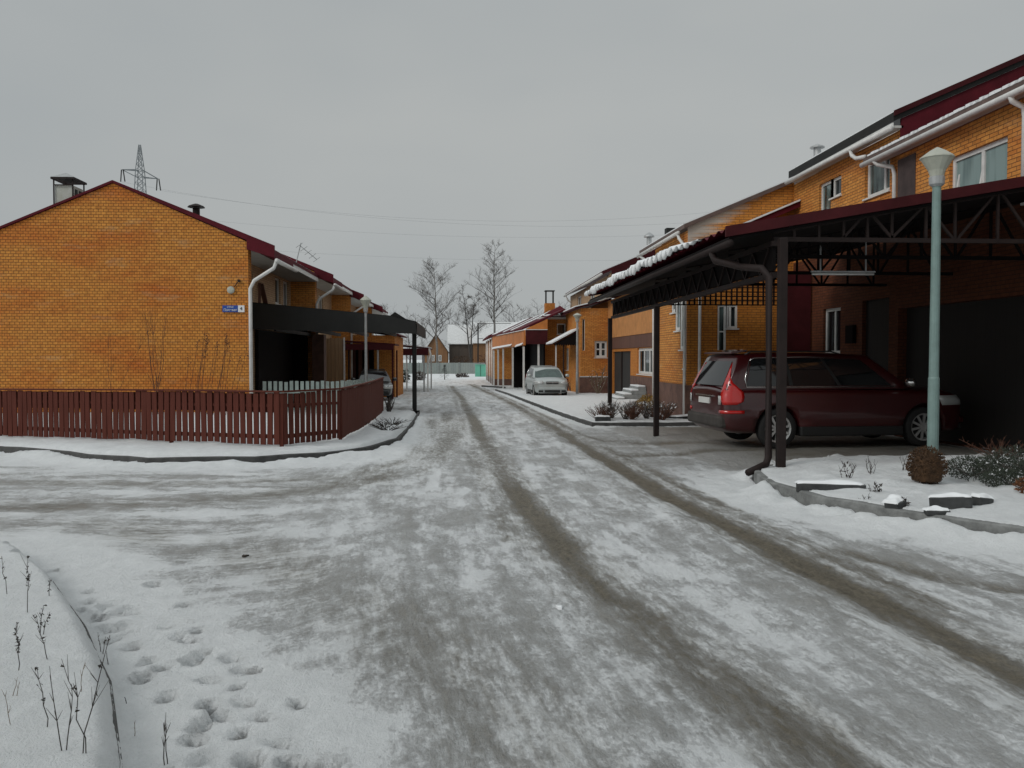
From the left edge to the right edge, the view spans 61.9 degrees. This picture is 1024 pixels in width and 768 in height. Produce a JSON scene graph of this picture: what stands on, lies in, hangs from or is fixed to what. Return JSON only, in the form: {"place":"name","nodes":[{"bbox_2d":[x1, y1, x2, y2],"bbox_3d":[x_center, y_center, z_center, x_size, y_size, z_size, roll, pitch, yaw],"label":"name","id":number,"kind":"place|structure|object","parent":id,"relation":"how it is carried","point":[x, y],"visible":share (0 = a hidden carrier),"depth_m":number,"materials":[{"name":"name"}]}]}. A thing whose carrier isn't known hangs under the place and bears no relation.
{"place":"outdoors","nodes":[
{"label":"outdoors","id":0,"kind":"place"},
{"bbox_2d":[220,221,617,236],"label":"power line","id":1,"kind":"object","parent":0,"point":[384,233],"visible":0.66,"depth_m":164.73,"materials":[{"name":"grey"}]},
{"bbox_2d":[284,251,621,260],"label":"power line","id":2,"kind":"object","parent":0,"point":[470,259],"visible":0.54,"depth_m":168.47,"materials":[{"name":"grey"}]},
{"bbox_2d":[0,360,1023,767],"bbox_3d":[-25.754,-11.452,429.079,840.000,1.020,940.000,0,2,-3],"label":"ground","id":3,"kind":"structure","parent":0,"point":[394,604],"depth_m":5.56,"materials":[{"name":"snow"}]},
{"bbox_2d":[0,556,6,592],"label":"dry weed","id":4,"kind":"object","parent":3,"relation":"on","point":[2,573],"visible":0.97,"depth_m":5.19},
{"bbox_2d":[1,689,10,724],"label":"dry weed","id":5,"kind":"object","parent":3,"relation":"on","point":[7,707],"visible":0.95,"depth_m":3.36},
{"bbox_2d":[13,622,22,670],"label":"dry weed","id":6,"kind":"object","parent":3,"relation":"on","point":[17,639],"visible":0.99,"depth_m":3.91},
{"bbox_2d":[20,554,31,611],"bbox_3d":[-2.751,1.139,4.823,0.068,0.347,0.041,0,2,-3],"label":"dry weed","id":7,"kind":"object","parent":3,"relation":"on","point":[29,575],"visible":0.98,"depth_m":4.82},
{"bbox_2d":[31,615,46,657],"bbox_3d":[-2.258,1.220,4.082,0.068,0.244,0.036,0,2,-3],"label":"dry weed","id":8,"kind":"object","parent":3,"relation":"on","point":[43,642],"visible":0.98,"depth_m":4.08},
{"bbox_2d":[32,667,48,726],"bbox_3d":[-1.845,1.232,3.338,0.054,0.265,0.031,0,2,-3],"label":"dry weed","id":9,"kind":"object","parent":3,"relation":"on","point":[43,700],"visible":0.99,"depth_m":3.34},
{"bbox_2d":[39,605,50,633],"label":"dry weed","id":10,"kind":"object","parent":3,"relation":"on","point":[41,623],"visible":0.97,"depth_m":4.46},
{"bbox_2d":[46,666,72,750],"bbox_3d":[-1.661,1.203,3.143,0.090,0.340,0.042,-1,2,-17],"label":"dry weed","id":11,"kind":"object","parent":3,"relation":"on","point":[56,719],"visible":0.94,"depth_m":3.14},
{"bbox_2d":[60,636,110,752],"bbox_3d":[-1.556,1.143,3.135,0.186,0.461,0.059,0,2,-3],"label":"dry weed","id":12,"kind":"object","parent":3,"relation":"on","point":[77,695],"visible":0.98,"depth_m":3.13,"materials":[{"name":"plant"}]},
{"bbox_2d":[53,582,122,763],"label":"kerb","id":13,"kind":"structure","parent":3,"relation":"on","point":[113,708],"depth_m":3.85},
{"bbox_2d":[103,330,143,391],"bbox_3d":[-9.846,-0.365,21.829,1.151,2.300,0.163,0,2,-3],"label":"sapling","id":14,"kind":"object","parent":3,"relation":"on","point":[116,357],"visible":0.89,"depth_m":21.82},
{"bbox_2d":[120,145,160,193],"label":"pylon","id":15,"kind":"object","parent":3,"relation":"on","point":[138,158],"visible":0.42,"depth_m":145.05,"materials":[{"name":"silver metal"}]},
{"bbox_2d":[130,183,674,225],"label":"power line","id":16,"kind":"object","parent":15,"relation":"hanging from","point":[370,217],"visible":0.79,"depth_m":149.40,"materials":[{"name":"grey"}]},
{"bbox_2d":[173,192,706,220],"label":"power line","id":17,"kind":"object","parent":15,"relation":"hanging from","point":[418,218],"visible":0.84,"depth_m":152.64,"materials":[{"name":"grey"}]},
{"bbox_2d":[143,309,168,391],"bbox_3d":[-9.079,-0.596,21.787,0.736,2.745,0.200,0,2,-3],"label":"sapling","id":18,"kind":"object","parent":3,"relation":"on","point":[156,383],"visible":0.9,"depth_m":21.76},
{"bbox_2d":[0,173,318,412],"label":"brick house","id":19,"kind":"structure","parent":3,"relation":"on","point":[81,270],"depth_m":22.76,"materials":[{"name":"orange brick"}]},
{"bbox_2d":[222,305,244,311],"bbox_3d":[-7.479,-2.021,22.909,0.580,0.180,0.035,0,2,-3],"label":"address sign","id":20,"kind":"object","parent":19,"relation":"attached to","point":[233,308],"visible":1,"depth_m":22.90,"materials":[{"name":"blue"}]},
{"bbox_2d":[227,279,239,293],"bbox_3d":[-7.463,-2.611,22.874,0.350,0.378,0.060,0,2,-3],"label":"wall lamp","id":21,"kind":"object","parent":19,"relation":"attached to","point":[230,289],"visible":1,"depth_m":22.85,"materials":[{"name":"white glass"}]},
{"bbox_2d":[275,278,279,304],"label":"window","id":22,"kind":"structure","parent":19,"relation":"in","point":[276,280],"depth_m":31.36,"materials":[{"name":"glass"}]},
{"bbox_2d":[283,281,286,304],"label":"window","id":23,"kind":"structure","parent":19,"relation":"in","point":[284,283],"depth_m":32.78,"materials":[{"name":"glass"}]},
{"bbox_2d":[296,243,319,261],"bbox_3d":[-7.360,-4.618,30.771,0.926,0.932,0.264,-1,2,-28],"label":"aerial","id":24,"kind":"object","parent":19,"relation":"attached to","point":[306,253],"visible":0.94,"depth_m":30.66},
{"bbox_2d":[162,718,170,764],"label":"dry weed","id":25,"kind":"object","parent":3,"relation":"on","point":[165,732],"visible":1,"depth_m":3.34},
{"bbox_2d":[0,377,383,446],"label":"picket fence","id":26,"kind":"object","parent":3,"relation":"on","point":[158,415],"visible":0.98,"depth_m":15.56,"materials":[{"name":"wood"}]},
{"bbox_2d":[0,412,418,462],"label":"kerb","id":27,"kind":"structure","parent":3,"relation":"on","point":[253,459],"depth_m":13.73,"materials":[{"name":"concrete"}]},
{"bbox_2d":[186,332,248,413],"bbox_3d":[-7.481,-0.283,21.594,1.686,2.154,0.155,0,2,-3],"label":"dry weed","id":28,"kind":"object","parent":3,"relation":"on","point":[225,350],"visible":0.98,"depth_m":21.58,"materials":[{"name":"plant"}]},
{"bbox_2d":[283,254,352,388],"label":"brick house","id":29,"kind":"structure","parent":3,"relation":"on","point":[323,289],"depth_m":33.51,"materials":[{"name":"orange brick"}]},
{"bbox_2d":[263,379,374,413],"bbox_3d":[-5.222,0.406,25.146,1.187,1.068,4.216,1,2,39],"label":"picket fence","id":30,"kind":"object","parent":3,"relation":"on","point":[353,382],"visible":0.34,"depth_m":24.20,"materials":[{"name":"paint"}]},
{"bbox_2d":[326,337,344,387],"bbox_3d":[-7.563,-0.504,35.642,1.170,2.882,0.120,0,2,-3],"label":"plank screen","id":31,"kind":"object","parent":3,"relation":"on","point":[335,353],"visible":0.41,"depth_m":35.61,"materials":[{"name":"brown wood"}]},
{"bbox_2d":[252,302,425,413],"bbox_3d":[-5.835,-0.750,30.697,5.270,3.924,7.000,0,2,-3],"label":"carport","id":32,"kind":"object","parent":3,"relation":"on","point":[283,357],"visible":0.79,"depth_m":27.80,"materials":[{"name":"grey metal"}]},
{"bbox_2d":[258,282,267,303],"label":"leaning boards","id":33,"kind":"object","parent":32,"relation":"on","point":[261,291],"visible":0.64,"depth_m":28.15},
{"bbox_2d":[360,296,371,382],"bbox_3d":[-4.412,-0.826,25.769,0.354,3.670,0.345,0,2,-3],"label":"street lamp","id":34,"kind":"object","parent":3,"relation":"on","point":[365,301],"visible":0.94,"depth_m":25.71,"materials":[{"name":"metal"}]},
{"bbox_2d":[331,290,406,396],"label":"brick house","id":35,"kind":"structure","parent":3,"relation":"on","point":[350,303],"depth_m":45.93,"materials":[{"name":"orange brick"}]},
{"bbox_2d":[345,340,398,398],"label":"carport","id":36,"kind":"object","parent":3,"relation":"on","point":[358,358],"visible":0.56,"depth_m":42.94,"materials":[{"name":"brown metal"}]},
{"bbox_2d":[357,303,387,334],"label":"brick house","id":37,"kind":"structure","parent":3,"relation":"on","point":[377,309],"depth_m":54.63,"materials":[{"name":"orange brick"}]},
{"bbox_2d":[351,369,396,399],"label":"parked car","id":38,"kind":"object","parent":3,"relation":"on","point":[375,374],"visible":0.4,"depth_m":41.59,"materials":[{"name":"black"}]},
{"bbox_2d":[364,417,410,429],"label":"bare shrub","id":39,"kind":"object","parent":3,"relation":"on","point":[385,424],"visible":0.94,"depth_m":19.35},
{"bbox_2d":[384,397,394,411],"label":"bare shrub","id":40,"kind":"object","parent":3,"relation":"on","point":[389,406],"visible":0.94,"depth_m":26.70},
{"bbox_2d":[403,370,410,382],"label":"bush","id":41,"kind":"object","parent":3,"relation":"on","point":[404,374],"visible":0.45,"depth_m":79.49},
{"bbox_2d":[403,307,420,362],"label":"bare tree","id":42,"kind":"object","parent":3,"relation":"on","point":[408,339],"visible":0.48,"depth_m":154.95,"materials":[{"name":"grey plant"}]},
{"bbox_2d":[403,344,432,391],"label":"carport","id":43,"kind":"object","parent":3,"relation":"on","point":[422,350],"visible":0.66,"depth_m":56.88,"materials":[{"name":"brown metal"}]},
{"bbox_2d":[417,371,426,379],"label":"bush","id":44,"kind":"object","parent":3,"relation":"on","point":[419,376],"visible":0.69,"depth_m":87.48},
{"bbox_2d":[417,314,431,362],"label":"bare tree","id":45,"kind":"object","parent":3,"relation":"on","point":[426,338],"visible":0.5,"depth_m":151.09,"materials":[{"name":"grey plant"}]},
{"bbox_2d":[406,259,466,362],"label":"birch tree","id":46,"kind":"object","parent":3,"relation":"on","point":[422,284],"visible":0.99,"depth_m":125.11,"materials":[{"name":"grey plant"}]},
{"bbox_2d":[425,335,448,362],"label":"country house","id":47,"kind":"structure","parent":3,"relation":"on","point":[443,352],"depth_m":137.43,"materials":[{"name":"brick"}]},
{"bbox_2d":[403,362,484,373],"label":"yard fence","id":48,"kind":"object","parent":3,"relation":"on","point":[458,368],"visible":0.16,"depth_m":122.64,"materials":[{"name":"concrete"}]},
{"bbox_2d":[440,365,447,379],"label":"spruce","id":49,"kind":"object","parent":3,"relation":"on","point":[444,366],"visible":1,"depth_m":89.72,"materials":[{"name":"green plant"}]},
{"bbox_2d":[447,325,472,362],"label":"country house","id":50,"kind":"structure","parent":3,"relation":"on","point":[457,341],"depth_m":139.74,"materials":[{"name":"brown wood"}]},
{"bbox_2d":[451,355,473,362],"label":"bush","id":51,"kind":"object","parent":3,"relation":"on","point":[457,360],"visible":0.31,"depth_m":134.33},
{"bbox_2d":[447,285,490,362],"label":"bare tree","id":52,"kind":"object","parent":3,"relation":"on","point":[471,307],"visible":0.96,"depth_m":129.66,"materials":[{"name":"grey plant"}]},
{"bbox_2d":[475,364,485,376],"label":"utility cabinet","id":53,"kind":"object","parent":3,"relation":"on","point":[480,370],"visible":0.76,"depth_m":103.95,"materials":[{"name":"metal"}]},
{"bbox_2d":[465,241,518,332],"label":"birch tree","id":54,"kind":"object","parent":3,"relation":"on","point":[494,298],"visible":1,"depth_m":127.34,"materials":[{"name":"grey plant"}]},
{"bbox_2d":[481,385,505,387],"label":"kerb","id":55,"kind":"structure","parent":3,"relation":"on","point":[492,386],"depth_m":66.22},
{"bbox_2d":[477,323,510,362],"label":"utility pole","id":56,"kind":"object","parent":3,"relation":"on","point":[478,338],"visible":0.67,"depth_m":135.75,"materials":[{"name":"grey metal"}]},
{"bbox_2d":[471,322,525,362],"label":"country house","id":57,"kind":"structure","parent":3,"relation":"on","point":[484,332],"depth_m":139.54,"materials":[{"name":"white"}]},
{"bbox_2d":[482,317,532,384],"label":"brick house","id":58,"kind":"structure","parent":3,"relation":"on","point":[507,365],"depth_m":71.40,"materials":[{"name":"orange brick"}]},
{"bbox_2d":[503,301,527,321],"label":"bare tree","id":59,"kind":"object","parent":3,"relation":"on","point":[516,311],"visible":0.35,"depth_m":151.80,"materials":[{"name":"grey plant"}]},
{"bbox_2d":[491,309,564,390],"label":"brick house","id":60,"kind":"structure","parent":3,"relation":"on","point":[527,345],"depth_m":60.63,"materials":[{"name":"brick"}]},
{"bbox_2d":[525,366,568,394],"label":"parked car","id":61,"kind":"object","parent":3,"relation":"on","point":[545,379],"visible":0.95,"depth_m":44.89,"materials":[{"name":"silver metal"}]},
{"bbox_2d":[538,290,567,377],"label":"brick house","id":62,"kind":"structure","parent":3,"relation":"on","point":[556,325],"depth_m":55.94,"materials":[{"name":"orange brick"}]},
{"bbox_2d":[556,324,564,334],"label":"window","id":63,"kind":"structure","parent":62,"relation":"in","point":[560,327],"depth_m":56.01,"materials":[{"name":"glass"}]},
{"bbox_2d":[573,313,581,393],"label":"street lamp","id":64,"kind":"object","parent":3,"relation":"on","point":[577,316],"visible":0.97,"depth_m":47.62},
{"bbox_2d":[495,389,697,426],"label":"kerb","id":65,"kind":"structure","parent":3,"relation":"on","point":[592,424],"depth_m":22.30,"materials":[{"name":"concrete"}]},
{"bbox_2d":[588,366,606,393],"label":"bare shrub","id":66,"kind":"object","parent":3,"relation":"on","point":[598,385],"visible":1,"depth_m":47.97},
{"bbox_2d":[595,415,610,420],"bbox_3d":[2.406,0.918,22.633,0.421,0.207,0.258,0,2,-3],"label":"stone edging","id":67,"kind":"object","parent":3,"relation":"on","point":[602,417],"visible":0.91,"depth_m":22.53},
{"bbox_2d":[560,249,654,392],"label":"brick house","id":68,"kind":"structure","parent":3,"relation":"on","point":[593,337],"depth_m":48.96,"materials":[{"name":"orange brick"}]},
{"bbox_2d":[546,328,575,375],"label":"awning","id":69,"kind":"object","parent":68,"relation":"attached to","point":[568,337],"visible":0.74,"depth_m":49.67,"materials":[{"name":"white plastic"}]},
{"bbox_2d":[565,348,568,370],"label":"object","id":70,"kind":"structure","parent":68,"relation":"in","point":[567,348],"depth_m":55.02,"materials":[{"name":"white plastic"}]},
{"bbox_2d":[582,319,584,350],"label":"window","id":71,"kind":"structure","parent":68,"relation":"in","point":[583,320],"depth_m":48.95,"materials":[{"name":"glass"}]},
{"bbox_2d":[595,341,606,357],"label":"window","id":72,"kind":"structure","parent":68,"relation":"in","point":[600,346],"depth_m":49.04,"materials":[{"name":"white plastic"}]},
{"bbox_2d":[599,294,651,398],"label":"brick house","id":73,"kind":"structure","parent":3,"relation":"on","point":[631,356],"depth_m":41.66,"materials":[{"name":"brick"}]},
{"bbox_2d":[614,351,630,393],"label":"door","id":74,"kind":"structure","parent":73,"relation":"in","point":[621,375],"depth_m":45.43,"materials":[{"name":"grey metal"}]},
{"bbox_2d":[636,348,651,375],"bbox_3d":[6.191,-1.028,39.389,0.180,1.265,3.600,0,2,-3],"label":"window","id":75,"kind":"structure","parent":73,"relation":"in","point":[645,354],"depth_m":39.82,"materials":[{"name":"white plastic"}]},
{"bbox_2d":[584,403,677,419],"bbox_3d":[3.194,0.741,22.902,2.547,0.541,0.905,0,2,-3],"label":"bare shrub","id":76,"kind":"object","parent":3,"relation":"on","point":[632,413],"visible":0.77,"depth_m":22.85,"materials":[{"name":"plant"}]},
{"bbox_2d":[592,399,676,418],"bbox_3d":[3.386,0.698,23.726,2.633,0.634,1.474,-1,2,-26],"label":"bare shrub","id":77,"kind":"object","parent":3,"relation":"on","point":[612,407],"visible":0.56,"depth_m":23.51,"materials":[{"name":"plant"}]},
{"bbox_2d":[637,393,659,409],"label":"shrub","id":78,"kind":"object","parent":3,"relation":"on","point":[647,399],"visible":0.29,"depth_m":28.44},
{"bbox_2d":[669,414,687,418],"bbox_3d":[4.970,0.975,23.990,1.338,0.267,0.377,-1,2,-33],"label":"stone edging","id":79,"kind":"object","parent":3,"relation":"on","point":[684,416],"visible":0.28,"depth_m":23.64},
{"bbox_2d":[636,147,865,414],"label":"brick house","id":80,"kind":"structure","parent":3,"relation":"on","point":[690,335],"depth_m":25.00,"materials":[{"name":"orange brick"}]},
{"bbox_2d":[669,305,675,313],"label":"window","id":81,"kind":"structure","parent":80,"relation":"in","point":[673,306],"depth_m":26.61,"materials":[{"name":"white plastic"}]},
{"bbox_2d":[673,303,680,331],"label":"window","id":82,"kind":"structure","parent":80,"relation":"in","point":[677,306],"depth_m":26.12,"materials":[{"name":"white plastic"}]},
{"bbox_2d":[678,302,682,350],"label":"window","id":83,"kind":"structure","parent":80,"relation":"in","point":[681,302],"depth_m":25.63,"materials":[{"name":"white plastic"}]},
{"bbox_2d":[717,305,725,349],"bbox_3d":[6.137,-1.606,25.035,0.256,1.420,0.060,0,2,-3],"label":"window","id":84,"kind":"structure","parent":80,"relation":"in","point":[721,334],"depth_m":25.03,"materials":[{"name":"glass"}]},
{"bbox_2d":[725,306,738,329],"bbox_3d":[6.438,-1.953,25.002,0.406,0.725,0.140,0,2,-3],"label":"window","id":85,"kind":"structure","parent":80,"relation":"in","point":[731,311],"depth_m":25.02,"materials":[{"name":"white plastic"}]},
{"bbox_2d":[584,176,1023,475],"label":"carport","id":86,"kind":"object","parent":3,"relation":"on","point":[721,262],"visible":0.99,"depth_m":13.62,"materials":[{"name":"brown metal"}]},
{"bbox_2d":[810,242,875,274],"bbox_3d":[5.550,-2.184,14.297,1.100,0.720,0.040,0,2,-3],"label":"tube light","id":87,"kind":"object","parent":86,"relation":"attached to","point":[820,272],"visible":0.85,"depth_m":14.29,"materials":[{"name":"white plastic"}]},
{"bbox_2d":[688,349,962,447],"bbox_3d":[6.050,0.240,16.558,4.910,1.803,2.380,0,2,-8],"label":"parked car","id":88,"kind":"object","parent":3,"relation":"on","point":[832,393],"visible":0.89,"depth_m":15.64,"materials":[{"name":"painted metal"},{"name":"glass"},{"name":"rubber"}]},
{"bbox_2d":[795,479,865,491],"bbox_3d":[3.498,1.122,9.389,0.744,0.144,0.167,0,2,13],"label":"stone slab","id":89,"kind":"object","parent":3,"relation":"on","point":[825,485],"depth_m":9.34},
{"bbox_2d":[838,460,855,477],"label":"dry weed","id":90,"kind":"object","parent":3,"relation":"on","point":[844,465],"visible":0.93,"depth_m":10.12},
{"bbox_2d":[864,456,876,473],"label":"dry weed","id":91,"kind":"object","parent":3,"relation":"on","point":[870,465],"visible":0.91,"depth_m":10.65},
{"bbox_2d":[868,481,882,491],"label":"dry weed","id":92,"kind":"object","parent":3,"relation":"on","point":[876,490],"visible":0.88,"depth_m":9.04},
{"bbox_2d":[752,464,1023,533],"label":"kerb","id":93,"kind":"structure","parent":3,"relation":"on","point":[805,498],"depth_m":8.39,"materials":[{"name":"concrete"}]},
{"bbox_2d":[882,494,906,508],"bbox_3d":[3.712,1.150,8.261,0.215,0.147,0.189,-14,10,-37],"label":"stone","id":94,"kind":"object","parent":3,"relation":"on","point":[892,501],"visible":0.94,"depth_m":8.20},
{"bbox_2d":[784,54,1023,374],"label":"brick house","id":95,"kind":"structure","parent":3,"relation":"on","point":[859,320],"depth_m":20.70,"materials":[{"name":"orange brick"}]},
{"bbox_2d":[821,181,833,209],"bbox_3d":[8.486,-4.861,22.885,0.060,1.100,0.750,0,2,-3],"label":"window","id":96,"kind":"structure","parent":95,"relation":"in","point":[826,188],"depth_m":23.02,"materials":[{"name":"white plastic"}]},
{"bbox_2d":[826,307,840,352],"bbox_3d":[8.517,-1.397,22.478,0.060,1.200,1.040,0,2,-3],"label":"window","id":97,"kind":"structure","parent":95,"relation":"in","point":[833,316],"depth_m":22.60,"materials":[{"name":"white plastic"}]},
{"bbox_2d":[828,176,841,200],"bbox_3d":[8.467,-5.113,22.192,0.180,0.555,0.685,0,2,-3],"label":"window","id":98,"kind":"structure","parent":95,"relation":"in","point":[837,181],"depth_m":22.29,"materials":[{"name":"white plastic"}]},
{"bbox_2d":[862,159,889,200],"bbox_3d":[8.599,-4.850,20.006,0.180,0.905,1.270,0,2,-3],"label":"window","id":99,"kind":"structure","parent":95,"relation":"in","point":[878,177],"depth_m":20.15,"materials":[{"name":"white plastic"}]},
{"bbox_2d":[866,298,888,370],"bbox_3d":[8.688,-0.515,20.150,0.060,2.980,1.300,0,2,-3],"label":"door","id":100,"kind":"structure","parent":95,"relation":"in","point":[877,311],"depth_m":20.16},
{"bbox_2d":[905,445,949,483],"bbox_3d":[4.784,0.944,9.839,0.487,0.495,0.469,0,2,-3],"label":"bush","id":101,"kind":"object","parent":3,"relation":"on","point":[926,465],"visible":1,"depth_m":9.73,"materials":[{"name":"plant"}]},
{"bbox_2d":[922,505,950,515],"bbox_3d":[3.941,1.173,7.912,0.235,0.088,0.146,0,2,5],"label":"stone slab","id":102,"kind":"object","parent":3,"relation":"on","point":[933,510],"depth_m":7.87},
{"bbox_2d":[919,147,954,450],"bbox_3d":[5.539,-0.928,11.178,0.426,4.310,0.416,0,2,-3],"label":"street lamp","id":103,"kind":"object","parent":3,"relation":"on","point":[936,161],"visible":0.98,"depth_m":11.13,"materials":[{"name":"metal"}]},
{"bbox_2d":[859,76,1023,453],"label":"brick house","id":104,"kind":"structure","parent":3,"relation":"on","point":[981,360],"depth_m":16.25,"materials":[{"name":"orange brick"}]},
{"bbox_2d":[906,296,1023,453],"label":"garage door","id":105,"kind":"structure","parent":104,"relation":"in","point":[981,346],"depth_m":16.23,"materials":[{"name":"metal"}]},
{"bbox_2d":[953,137,1007,187],"bbox_3d":[8.775,-3.840,15.988,0.248,1.175,1.870,0,2,-3],"label":"window","id":106,"kind":"structure","parent":104,"relation":"in","point":[988,163],"depth_m":15.92,"materials":[{"name":"glass"}]},
{"bbox_2d":[928,492,972,508],"bbox_3d":[4.149,1.121,8.083,0.378,0.187,0.145,-4,1,19],"label":"stone slab","id":107,"kind":"object","parent":3,"relation":"on","point":[952,500],"depth_m":8.03,"materials":[{"name":"stone"}]},
{"bbox_2d":[970,493,993,505],"bbox_3d":[4.507,1.109,8.178,0.216,0.132,0.166,8,-2,-23],"label":"stone","id":108,"kind":"object","parent":3,"relation":"on","point":[979,499],"visible":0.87,"depth_m":8.12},
{"bbox_2d":[944,443,1023,486],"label":"juniper","id":109,"kind":"object","parent":3,"relation":"on","point":[990,468],"visible":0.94,"depth_m":10.05,"materials":[{"name":"plant"}]},
{"bbox_2d":[959,435,1023,459],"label":"shrub","id":110,"kind":"object","parent":3,"relation":"on","point":[1001,442],"visible":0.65,"depth_m":12.04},
{"bbox_2d":[1008,476,1023,493],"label":"shrub","id":111,"kind":"object","parent":3,"relation":"on","point":[1020,484],"visible":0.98,"depth_m":9.18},
{"bbox_2d":[0,0,1023,359],"label":"sky","id":112,"kind":"structure","parent":0,"point":[534,118],"materials":[{"name":"grey"}]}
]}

